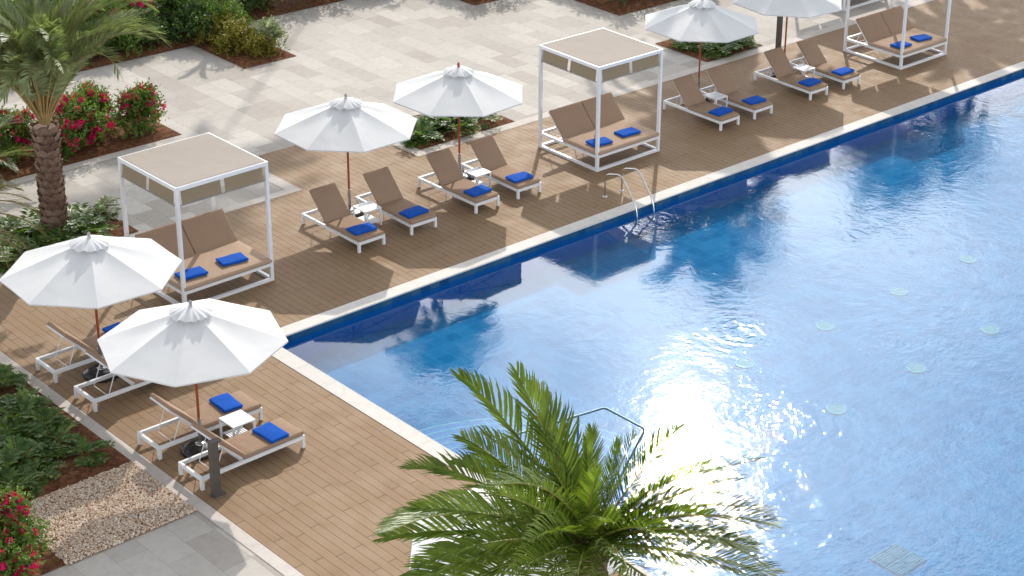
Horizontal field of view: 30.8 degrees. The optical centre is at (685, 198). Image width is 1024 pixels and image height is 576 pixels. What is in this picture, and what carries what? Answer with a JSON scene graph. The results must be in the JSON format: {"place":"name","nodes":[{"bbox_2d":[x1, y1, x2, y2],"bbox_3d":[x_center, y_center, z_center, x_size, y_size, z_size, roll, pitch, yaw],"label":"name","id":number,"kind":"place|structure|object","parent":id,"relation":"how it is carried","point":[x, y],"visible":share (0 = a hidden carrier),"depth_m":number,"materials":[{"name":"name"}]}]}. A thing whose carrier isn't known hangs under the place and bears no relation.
{"place":"outdoors","nodes":[
{"label":"outdoors","id":0,"kind":"place"},
{"bbox_2d":[10,461,196,564],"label":"gravel","id":1,"kind":"structure","parent":0,"point":[53,517],"depth_m":29.49,"materials":[{"name":"gravel"}]},
{"bbox_2d":[0,0,926,575],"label":"patio paving","id":2,"kind":"structure","parent":0,"point":[370,50],"depth_m":48.69,"materials":[{"name":"stone"}]},
{"bbox_2d":[9,529,65,575],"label":"planting soil","id":3,"kind":"structure","parent":2,"relation":"on","point":[53,561],"depth_m":28.14,"materials":[{"name":"soil"}]},
{"bbox_2d":[0,516,48,575],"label":"bougainvillea","id":4,"kind":"object","parent":3,"relation":"on","point":[14,556],"visible":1,"depth_m":27.56,"materials":[{"name":"green plant"}]},
{"bbox_2d":[0,480,56,554],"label":"bougainvillea","id":5,"kind":"object","parent":3,"relation":"on","point":[12,500],"visible":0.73,"depth_m":27.98,"materials":[{"name":"green plant"}]},
{"bbox_2d":[0,363,130,500],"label":"planting soil","id":6,"kind":"structure","parent":2,"relation":"on","point":[71,474],"depth_m":30.77,"materials":[{"name":"soil"}]},
{"bbox_2d":[0,364,30,392],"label":"leafy plant","id":7,"kind":"object","parent":6,"relation":"on","point":[9,372],"visible":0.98,"depth_m":33.05,"materials":[{"name":"green plant"}]},
{"bbox_2d":[0,388,35,417],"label":"leafy plant","id":8,"kind":"object","parent":6,"relation":"on","point":[5,397],"visible":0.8,"depth_m":32.34,"materials":[{"name":"green plant"}]},
{"bbox_2d":[0,449,37,482],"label":"leafy plant","id":9,"kind":"object","parent":6,"relation":"on","point":[10,454],"visible":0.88,"depth_m":30.40,"materials":[{"name":"green plant"}]},
{"bbox_2d":[0,463,40,490],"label":"leafy plant","id":10,"kind":"object","parent":6,"relation":"on","point":[9,473],"visible":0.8,"depth_m":30.00,"materials":[{"name":"green plant"}]},
{"bbox_2d":[0,415,41,447],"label":"leafy plant","id":11,"kind":"object","parent":6,"relation":"on","point":[20,421],"visible":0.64,"depth_m":31.31,"materials":[{"name":"green plant"}]},
{"bbox_2d":[0,465,46,497],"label":"leafy plant","id":12,"kind":"object","parent":6,"relation":"on","point":[37,489],"visible":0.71,"depth_m":29.91,"materials":[{"name":"green plant"}]},
{"bbox_2d":[0,421,48,448],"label":"leafy plant","id":13,"kind":"object","parent":6,"relation":"on","point":[18,426],"visible":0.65,"depth_m":31.21,"materials":[{"name":"green plant"}]},
{"bbox_2d":[0,433,49,471],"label":"leafy plant","id":14,"kind":"object","parent":6,"relation":"on","point":[6,448],"visible":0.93,"depth_m":30.58,"materials":[{"name":"green plant"}]},
{"bbox_2d":[0,394,49,426],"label":"leafy plant","id":15,"kind":"object","parent":6,"relation":"on","point":[23,403],"visible":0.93,"depth_m":31.94,"materials":[{"name":"green plant"}]},
{"bbox_2d":[2,395,50,419],"bbox_3d":[-11.480,3.675,32.123,0.952,0.316,0.791,5,23,7],"label":"leafy plant","id":16,"kind":"object","parent":6,"relation":"on","point":[10,405],"visible":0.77,"depth_m":32.03,"materials":[{"name":"green plant"}]},
{"bbox_2d":[16,457,66,485],"bbox_3d":[-10.608,4.542,30.274,0.859,0.285,0.833,-2,24,-11],"label":"leafy plant","id":17,"kind":"object","parent":6,"relation":"on","point":[52,470],"visible":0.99,"depth_m":30.30,"materials":[{"name":"green plant"}]},
{"bbox_2d":[25,440,66,470],"bbox_3d":[-10.653,4.332,30.704,0.688,0.274,0.828,3,23,1],"label":"leafy plant","id":18,"kind":"object","parent":6,"relation":"on","point":[49,456],"visible":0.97,"depth_m":30.75,"materials":[{"name":"green plant"}]},
{"bbox_2d":[22,406,75,441],"bbox_3d":[-10.942,3.873,31.644,1.049,0.370,0.999,23,30,39],"label":"leafy plant","id":19,"kind":"object","parent":6,"relation":"on","point":[57,417],"visible":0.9,"depth_m":31.68,"materials":[{"name":"green plant"}]},
{"bbox_2d":[23,420,86,458],"bbox_3d":[-10.658,4.143,31.149,1.141,0.390,1.177,-4,24,-15],"label":"leafy plant","id":20,"kind":"object","parent":6,"relation":"on","point":[75,436],"visible":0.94,"depth_m":31.20,"materials":[{"name":"green plant"}]},
{"bbox_2d":[62,436,114,467],"bbox_3d":[-10.030,4.251,30.897,0.896,0.316,0.854,4,23,3],"label":"leafy plant","id":21,"kind":"object","parent":6,"relation":"on","point":[80,443],"visible":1,"depth_m":30.85,"materials":[{"name":"green plant"}]},
{"bbox_2d":[0,207,137,271],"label":"planting soil","id":22,"kind":"structure","parent":2,"relation":"on","point":[118,231],"depth_m":39.20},
{"bbox_2d":[0,229,37,260],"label":"leafy plant","id":23,"kind":"object","parent":22,"relation":"on","point":[26,240],"visible":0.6,"depth_m":38.03,"materials":[{"name":"green plant"}]},
{"bbox_2d":[0,238,39,266],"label":"leafy plant","id":24,"kind":"object","parent":22,"relation":"on","point":[13,256],"visible":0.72,"depth_m":37.77,"materials":[{"name":"green plant"}]},
{"bbox_2d":[0,179,45,268],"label":"palm tree","id":25,"kind":"object","parent":22,"relation":"on","point":[15,202],"visible":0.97,"depth_m":34.44,"materials":[{"name":"green plant"}]},
{"bbox_2d":[0,213,48,237],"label":"leafy plant","id":26,"kind":"object","parent":22,"relation":"on","point":[5,221],"visible":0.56,"depth_m":38.53,"materials":[{"name":"green plant"}]},
{"bbox_2d":[23,230,76,247],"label":"leafy plant","id":27,"kind":"object","parent":22,"relation":"on","point":[41,244],"visible":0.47,"depth_m":38.33,"materials":[{"name":"green plant"}]},
{"bbox_2d":[21,212,85,243],"bbox_3d":[-13.275,0.667,38.833,1.480,0.491,1.231,4,23,3],"label":"leafy plant","id":28,"kind":"object","parent":22,"relation":"on","point":[73,218],"visible":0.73,"depth_m":38.66,"materials":[{"name":"green plant"}]},
{"bbox_2d":[35,223,80,241],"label":"leafy plant","id":29,"kind":"object","parent":22,"relation":"on","point":[55,233],"visible":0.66,"depth_m":38.49,"materials":[{"name":"green plant"}]},
{"bbox_2d":[0,0,171,232],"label":"palm tree","id":30,"kind":"object","parent":22,"relation":"on","point":[43,57],"visible":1,"depth_m":37.19,"materials":[{"name":"green plant"}]},
{"bbox_2d":[68,201,106,221],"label":"leafy plant","id":31,"kind":"object","parent":22,"relation":"on","point":[84,205],"visible":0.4,"depth_m":39.76,"materials":[{"name":"green plant"}]},
{"bbox_2d":[67,214,118,235],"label":"leafy plant","id":32,"kind":"object","parent":22,"relation":"on","point":[86,230],"visible":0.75,"depth_m":38.80,"materials":[{"name":"green plant"}]},
{"bbox_2d":[83,195,121,224],"bbox_3d":[-12.491,0.290,39.797,0.793,0.435,1.340,3,23,1],"label":"leafy plant","id":33,"kind":"object","parent":22,"relation":"on","point":[106,201],"visible":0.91,"depth_m":39.86,"materials":[{"name":"green plant"}]},
{"bbox_2d":[0,118,181,182],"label":"planting soil","id":34,"kind":"structure","parent":2,"relation":"on","point":[25,166],"depth_m":43.40,"materials":[{"name":"soil"}]},
{"bbox_2d":[0,121,23,167],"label":"bougainvillea","id":35,"kind":"object","parent":34,"relation":"on","point":[6,141],"visible":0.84,"depth_m":41.93,"materials":[{"name":"green plant"}]},
{"bbox_2d":[0,115,33,184],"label":"palm tree","id":36,"kind":"object","parent":34,"relation":"on","point":[14,151],"visible":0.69,"depth_m":41.21,"materials":[{"name":"green plant"}]},
{"bbox_2d":[0,104,36,155],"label":"bougainvillea","id":37,"kind":"object","parent":34,"relation":"on","point":[22,135],"visible":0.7,"depth_m":42.40,"materials":[{"name":"green plant"}]},
{"bbox_2d":[28,113,88,162],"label":"bougainvillea","id":38,"kind":"object","parent":34,"relation":"on","point":[70,141],"visible":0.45,"depth_m":42.63,"materials":[{"name":"green plant"}]},
{"bbox_2d":[52,81,120,147],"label":"bougainvillea","id":39,"kind":"object","parent":34,"relation":"on","point":[84,116],"visible":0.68,"depth_m":43.23,"materials":[{"name":"green plant"}]},
{"bbox_2d":[67,77,117,130],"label":"bougainvillea","id":40,"kind":"object","parent":34,"relation":"on","point":[107,101],"visible":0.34,"depth_m":44.25,"materials":[{"name":"green plant"}]},
{"bbox_2d":[104,77,168,138],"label":"bougainvillea","id":41,"kind":"object","parent":34,"relation":"on","point":[138,107],"visible":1,"depth_m":44.01,"materials":[{"name":"green plant"}]},
{"bbox_2d":[0,1,192,89],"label":"planting soil","id":42,"kind":"structure","parent":2,"relation":"on","point":[96,61],"depth_m":49.65,"materials":[{"name":"soil"}]},
{"bbox_2d":[77,0,127,30],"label":"bougainvillea","id":43,"kind":"object","parent":42,"relation":"on","point":[111,6],"visible":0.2,"depth_m":49.72,"materials":[{"name":"green plant"}]},
{"bbox_2d":[89,12,151,58],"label":"shrub","id":44,"kind":"object","parent":42,"relation":"on","point":[118,43],"visible":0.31,"depth_m":49.34,"materials":[{"name":"green plant"}]},
{"bbox_2d":[110,0,169,36],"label":"bougainvillea","id":45,"kind":"object","parent":42,"relation":"on","point":[135,4],"visible":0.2,"depth_m":50.51,"materials":[{"name":"green plant"}]},
{"bbox_2d":[119,6,179,49],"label":"shrub","id":46,"kind":"object","parent":42,"relation":"on","point":[152,15],"visible":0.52,"depth_m":50.07,"materials":[{"name":"green plant"}]},
{"bbox_2d":[119,0,181,35],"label":"shrub","id":47,"kind":"object","parent":42,"relation":"on","point":[168,4],"visible":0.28,"depth_m":50.87,"materials":[{"name":"green plant"}]},
{"bbox_2d":[120,3,295,68],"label":"planting soil","id":48,"kind":"structure","parent":2,"relation":"on","point":[243,60],"depth_m":49.85,"materials":[{"name":"soil"}]},
{"bbox_2d":[152,0,213,32],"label":"shrub","id":49,"kind":"object","parent":48,"relation":"on","point":[167,10],"visible":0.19,"depth_m":51.16,"materials":[{"name":"green plant"}]},
{"bbox_2d":[162,0,234,46],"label":"shrub","id":50,"kind":"object","parent":48,"relation":"on","point":[191,17],"visible":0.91,"depth_m":50.53,"materials":[{"name":"green plant"}]},
{"bbox_2d":[195,6,248,46],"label":"shrub","id":51,"kind":"object","parent":48,"relation":"on","point":[217,27],"visible":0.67,"depth_m":50.31,"materials":[{"name":"green plant"}]},
{"bbox_2d":[197,0,257,36],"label":"shrub","id":52,"kind":"object","parent":48,"relation":"on","point":[221,9],"visible":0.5,"depth_m":50.78,"materials":[{"name":"green plant"}]},
{"bbox_2d":[209,14,259,57],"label":"shrub","id":53,"kind":"object","parent":48,"relation":"on","point":[236,33],"visible":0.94,"depth_m":49.84,"materials":[{"name":"green plant"}]},
{"bbox_2d":[236,31,280,58],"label":"shrub","id":54,"kind":"object","parent":48,"relation":"on","point":[255,46],"visible":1,"depth_m":49.72,"materials":[{"name":"green plant"}]},
{"bbox_2d":[249,15,290,49],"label":"shrub","id":55,"kind":"object","parent":48,"relation":"on","point":[269,27],"visible":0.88,"depth_m":50.16,"materials":[{"name":"green plant"}]},
{"bbox_2d":[213,0,341,21],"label":"planting soil","id":56,"kind":"structure","parent":2,"relation":"on","point":[285,6],"depth_m":53.80,"materials":[{"name":"soil"}]},
{"bbox_2d":[218,0,283,14],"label":"hedge","id":57,"kind":"object","parent":56,"relation":"on","point":[251,4],"visible":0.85,"depth_m":52.76,"materials":[{"name":"green plant"}]},
{"bbox_2d":[414,113,513,149],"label":"planting soil","id":58,"kind":"structure","parent":2,"relation":"on","point":[448,136],"depth_m":45.40,"materials":[{"name":"soil"}]},
{"bbox_2d":[403,126,443,148],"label":"leafy plant","id":59,"kind":"object","parent":58,"relation":"on","point":[412,144],"visible":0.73,"depth_m":44.39,"materials":[{"name":"green plant"}]},
{"bbox_2d":[412,116,446,143],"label":"leafy plant","id":60,"kind":"object","parent":58,"relation":"on","point":[417,126],"visible":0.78,"depth_m":44.78,"materials":[{"name":"green plant"}]},
{"bbox_2d":[434,117,478,136],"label":"leafy plant","id":61,"kind":"object","parent":58,"relation":"on","point":[449,125],"visible":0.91,"depth_m":45.12,"materials":[{"name":"green plant"}]},
{"bbox_2d":[0,0,932,575],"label":"stone border","id":62,"kind":"object","parent":2,"relation":"on","point":[210,512],"visible":0.63,"depth_m":33.75,"materials":[{"name":"stone"}]},
{"bbox_2d":[0,0,1023,575],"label":"timber deck","id":63,"kind":"structure","parent":2,"relation":"on","point":[332,492],"depth_m":38.87,"materials":[{"name":"wood"}]},
{"bbox_2d":[35,322,105,383],"bbox_3d":[-10.859,2.567,33.914,0.693,0.903,2.034,23,31,39],"label":"sun lounger","id":64,"kind":"object","parent":63,"relation":"on","point":[90,343],"visible":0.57,"depth_m":33.46,"materials":[{"name":"beige fabric"}]},
{"bbox_2d":[0,232,181,382],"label":"umbrella","id":65,"kind":"object","parent":63,"relation":"on","point":[90,271],"visible":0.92,"depth_m":32.23,"materials":[{"name":"white fabric"}]},
{"bbox_2d":[74,349,151,411],"bbox_3d":[-9.875,2.983,33.043,0.693,0.903,2.034,23,30,39],"label":"sun lounger","id":66,"kind":"object","parent":63,"relation":"on","point":[134,383],"visible":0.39,"depth_m":32.62,"materials":[{"name":"beige fabric"}]},
{"bbox_2d":[97,298,287,459],"bbox_3d":[-8.171,2.969,30.765,2.873,2.850,2.873,10,24,16],"label":"umbrella","id":67,"kind":"object","parent":63,"relation":"on","point":[190,342],"visible":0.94,"depth_m":30.00,"materials":[{"name":"white fabric"}]},
{"bbox_2d":[117,132,273,303],"bbox_3d":[-9.756,0.426,36.842,2.102,2.606,2.098,23,30,39],"label":"cabana","id":68,"kind":"object","parent":63,"relation":"on","point":[194,169],"visible":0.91,"depth_m":36.51,"materials":[{"name":"beige fabric"}]},
{"bbox_2d":[174,266,207,280],"bbox_3d":[-9.738,1.482,36.329,0.571,0.074,0.365,-17,30,-38],"label":"towel","id":69,"kind":"object","parent":68,"relation":"on","point":[194,272],"visible":0.92,"depth_m":36.29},
{"bbox_2d":[215,252,248,266],"bbox_3d":[-9.090,1.229,36.983,0.575,0.065,0.370,-16,29,-36],"label":"towel","id":70,"kind":"object","parent":68,"relation":"on","point":[231,259],"visible":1,"depth_m":36.94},
{"bbox_2d":[137,390,262,459],"bbox_3d":[-8.344,3.631,31.688,0.693,0.903,2.034,23,31,40],"label":"sun lounger","id":71,"kind":"object","parent":63,"relation":"on","point":[211,414],"visible":0.85,"depth_m":31.60,"materials":[{"name":"beige fabric"}]},
{"bbox_2d":[209,393,242,412],"bbox_3d":[-8.000,3.560,32.096,0.367,0.077,0.561,-17,30,-38],"label":"towel","id":72,"kind":"object","parent":71,"relation":"on","point":[225,402],"visible":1,"depth_m":32.03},
{"bbox_2d":[207,437,226,498],"bbox_3d":[-7.607,4.367,29.887,0.140,1.020,0.240,23,31,39],"label":"bollard","id":73,"kind":"object","parent":63,"relation":"on","point":[214,470],"visible":1,"depth_m":29.82,"materials":[{"name":"grey metal"}]},
{"bbox_2d":[219,410,255,438],"bbox_3d":[-7.672,3.959,31.596,0.440,0.425,0.440,23,31,39],"label":"side table","id":74,"kind":"object","parent":63,"relation":"on","point":[238,419],"visible":0.75,"depth_m":31.55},
{"bbox_2d":[178,417,304,490],"bbox_3d":[-7.432,4.016,30.880,0.693,0.903,2.034,23,30,39],"label":"sun lounger","id":75,"kind":"object","parent":63,"relation":"on","point":[246,446],"visible":0.91,"depth_m":30.83,"materials":[{"name":"beige fabric"}]},
{"bbox_2d":[252,422,289,443],"bbox_3d":[-7.027,3.973,31.237,0.571,0.074,0.365,21,29,37],"label":"towel","id":76,"kind":"object","parent":75,"relation":"on","point":[270,432],"visible":1,"depth_m":31.18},
{"bbox_2d":[302,182,385,252],"bbox_3d":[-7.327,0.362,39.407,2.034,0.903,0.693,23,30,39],"label":"sun lounger","id":77,"kind":"object","parent":63,"relation":"on","point":[334,211],"visible":1,"depth_m":39.45,"materials":[{"name":"beige fabric"}]},
{"bbox_2d":[346,222,376,235],"bbox_3d":[-6.847,0.645,39.005,0.561,0.077,0.367,-18,31,-39],"label":"towel","id":78,"kind":"object","parent":77,"relation":"on","point":[361,228],"visible":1,"depth_m":38.95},
{"bbox_2d":[274,93,416,217],"bbox_3d":[-7.313,-0.930,39.936,2.873,2.850,2.873,2,23,-1],"label":"umbrella","id":79,"kind":"object","parent":63,"relation":"on","point":[349,124],"visible":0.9,"depth_m":39.10,"materials":[{"name":"white fabric"}]},
{"bbox_2d":[353,201,381,224],"bbox_3d":[-6.905,0.375,40.024,0.440,0.425,0.440,23,31,39],"label":"side table","id":80,"kind":"object","parent":63,"relation":"on","point":[367,206],"visible":0.91,"depth_m":39.98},
{"bbox_2d":[355,167,436,235],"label":"sun lounger","id":81,"kind":"object","parent":63,"relation":"on","point":[391,201],"visible":0.96,"depth_m":40.39,"materials":[{"name":"beige fabric"}]},
{"bbox_2d":[399,205,428,218],"bbox_3d":[-5.883,0.294,39.925,0.365,0.074,0.571,22,30,37],"label":"towel","id":82,"kind":"object","parent":81,"relation":"on","point":[412,212],"visible":1,"depth_m":39.86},
{"bbox_2d":[393,62,521,180],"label":"umbrella","id":83,"kind":"object","parent":63,"relation":"on","point":[458,91],"visible":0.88,"depth_m":41.22,"materials":[{"name":"white fabric"}]},
{"bbox_2d":[418,148,499,213],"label":"sun lounger","id":84,"kind":"object","parent":63,"relation":"on","point":[452,179],"visible":0.99,"depth_m":41.55,"materials":[{"name":"beige fabric"}]},
{"bbox_2d":[463,184,491,196],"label":"towel","id":85,"kind":"object","parent":84,"relation":"on","point":[478,190],"visible":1,"depth_m":41.05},
{"bbox_2d":[464,166,490,187],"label":"side table","id":86,"kind":"object","parent":63,"relation":"on","point":[478,171],"visible":0.84,"depth_m":42.04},
{"bbox_2d":[461,135,540,199],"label":"sun lounger","id":87,"kind":"object","parent":63,"relation":"on","point":[488,153],"visible":0.94,"depth_m":42.39,"materials":[{"name":"beige fabric"}]},
{"bbox_2d":[505,171,533,182],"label":"towel","id":88,"kind":"object","parent":87,"relation":"on","point":[519,177],"visible":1,"depth_m":41.87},
{"bbox_2d":[409,486,621,575],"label":"umbrella","id":89,"kind":"object","parent":63,"relation":"on","point":[415,549],"visible":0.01,"depth_m":25.18,"materials":[{"name":"white fabric"}]},
{"bbox_2d":[538,28,662,171],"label":"cabana","id":90,"kind":"object","parent":63,"relation":"on","point":[607,55],"visible":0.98,"depth_m":43.88,"materials":[{"name":"beige fabric"}]},
{"bbox_2d":[603,168,655,237],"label":"pool ladder","id":91,"kind":"object","parent":63,"relation":"attached to","point":[653,218],"visible":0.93,"depth_m":41.70,"materials":[{"name":"metal"}]},
{"bbox_2d":[663,74,739,130],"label":"sun lounger","id":92,"kind":"object","parent":63,"relation":"on","point":[691,96],"visible":1,"depth_m":46.82,"materials":[{"name":"beige fabric"}]},
{"bbox_2d":[645,0,758,101],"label":"umbrella","id":93,"kind":"object","parent":63,"relation":"on","point":[700,21],"visible":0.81,"depth_m":46.63,"materials":[{"name":"white fabric"}]},
{"bbox_2d":[700,64,772,119],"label":"sun lounger","id":94,"kind":"object","parent":63,"relation":"on","point":[721,78],"visible":0.95,"depth_m":47.64,"materials":[{"name":"beige fabric"}]},
{"bbox_2d":[733,0,841,76],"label":"umbrella","id":95,"kind":"object","parent":63,"relation":"on","point":[799,8],"visible":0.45,"depth_m":48.51,"materials":[{"name":"white fabric"}]},
{"bbox_2d":[754,47,827,100],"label":"sun lounger","id":96,"kind":"object","parent":63,"relation":"on","point":[781,67],"visible":1,"depth_m":49.13,"materials":[{"name":"beige fabric"}]},
{"bbox_2d":[789,37,859,89],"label":"sun lounger","id":97,"kind":"object","parent":63,"relation":"on","point":[810,50],"visible":0.95,"depth_m":50.00,"materials":[{"name":"beige fabric"}]},
{"bbox_2d":[843,0,951,69],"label":"cabana","id":98,"kind":"object","parent":63,"relation":"on","point":[881,31],"visible":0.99,"depth_m":51.87,"materials":[{"name":"beige fabric"}]},
{"bbox_2d":[371,361,786,575],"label":"palm tree","id":99,"kind":"object","parent":2,"relation":"on","point":[560,517],"visible":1,"depth_m":20.61,"materials":[{"name":"green plant"}]},
{"bbox_2d":[576,0,676,15],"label":"planting soil","id":100,"kind":"structure","parent":2,"relation":"on","point":[618,7],"depth_m":55.35,"materials":[{"name":"soil"}]},
{"bbox_2d":[655,40,761,61],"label":"planting soil","id":101,"kind":"structure","parent":2,"relation":"on","point":[669,45],"depth_m":51.78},
{"bbox_2d":[695,42,735,58],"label":"leafy plant","id":102,"kind":"object","parent":101,"relation":"on","point":[726,51],"visible":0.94,"depth_m":51.35,"materials":[{"name":"green plant"}]},
{"bbox_2d":[303,89,1023,575],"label":"water","id":103,"kind":"structure","parent":0,"point":[663,325],"depth_m":36.71,"materials":[{"name":"liquid"}]},
{"bbox_2d":[418,417,707,575],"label":"pool steps","id":104,"kind":"structure","parent":103,"relation":"on","point":[441,434],"depth_m":32.37,"materials":[{"name":"tile"}]},
{"bbox_2d":[487,407,644,490],"bbox_3d":[-1.962,4.509,30.895,1.091,1.543,2.667,23,31,39],"label":"handrail","id":105,"kind":"object","parent":104,"relation":"on","point":[619,415],"visible":0.45,"depth_m":31.43,"materials":[{"name":"silver metal"}]},
{"bbox_2d":[283,69,1023,359],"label":"pool wall","id":106,"kind":"structure","parent":103,"relation":"on","point":[326,336],"depth_m":41.29,"materials":[{"name":"tile"}]},
{"bbox_2d":[272,347,654,575],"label":"pool coping","id":107,"kind":"object","parent":106,"relation":"on","point":[406,431],"depth_m":32.78,"materials":[{"name":"white stone"}]},
{"bbox_2d":[280,61,1023,336],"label":"pool coping","id":108,"kind":"object","parent":106,"relation":"on","point":[362,303],"visible":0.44,"depth_m":41.24,"materials":[{"name":"stone"}]},
{"bbox_2d":[869,543,926,575],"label":"drain grate","id":109,"kind":"object","parent":103,"relation":"on","point":[903,565],"visible":1,"depth_m":30.25,"materials":[{"name":"plastic"}]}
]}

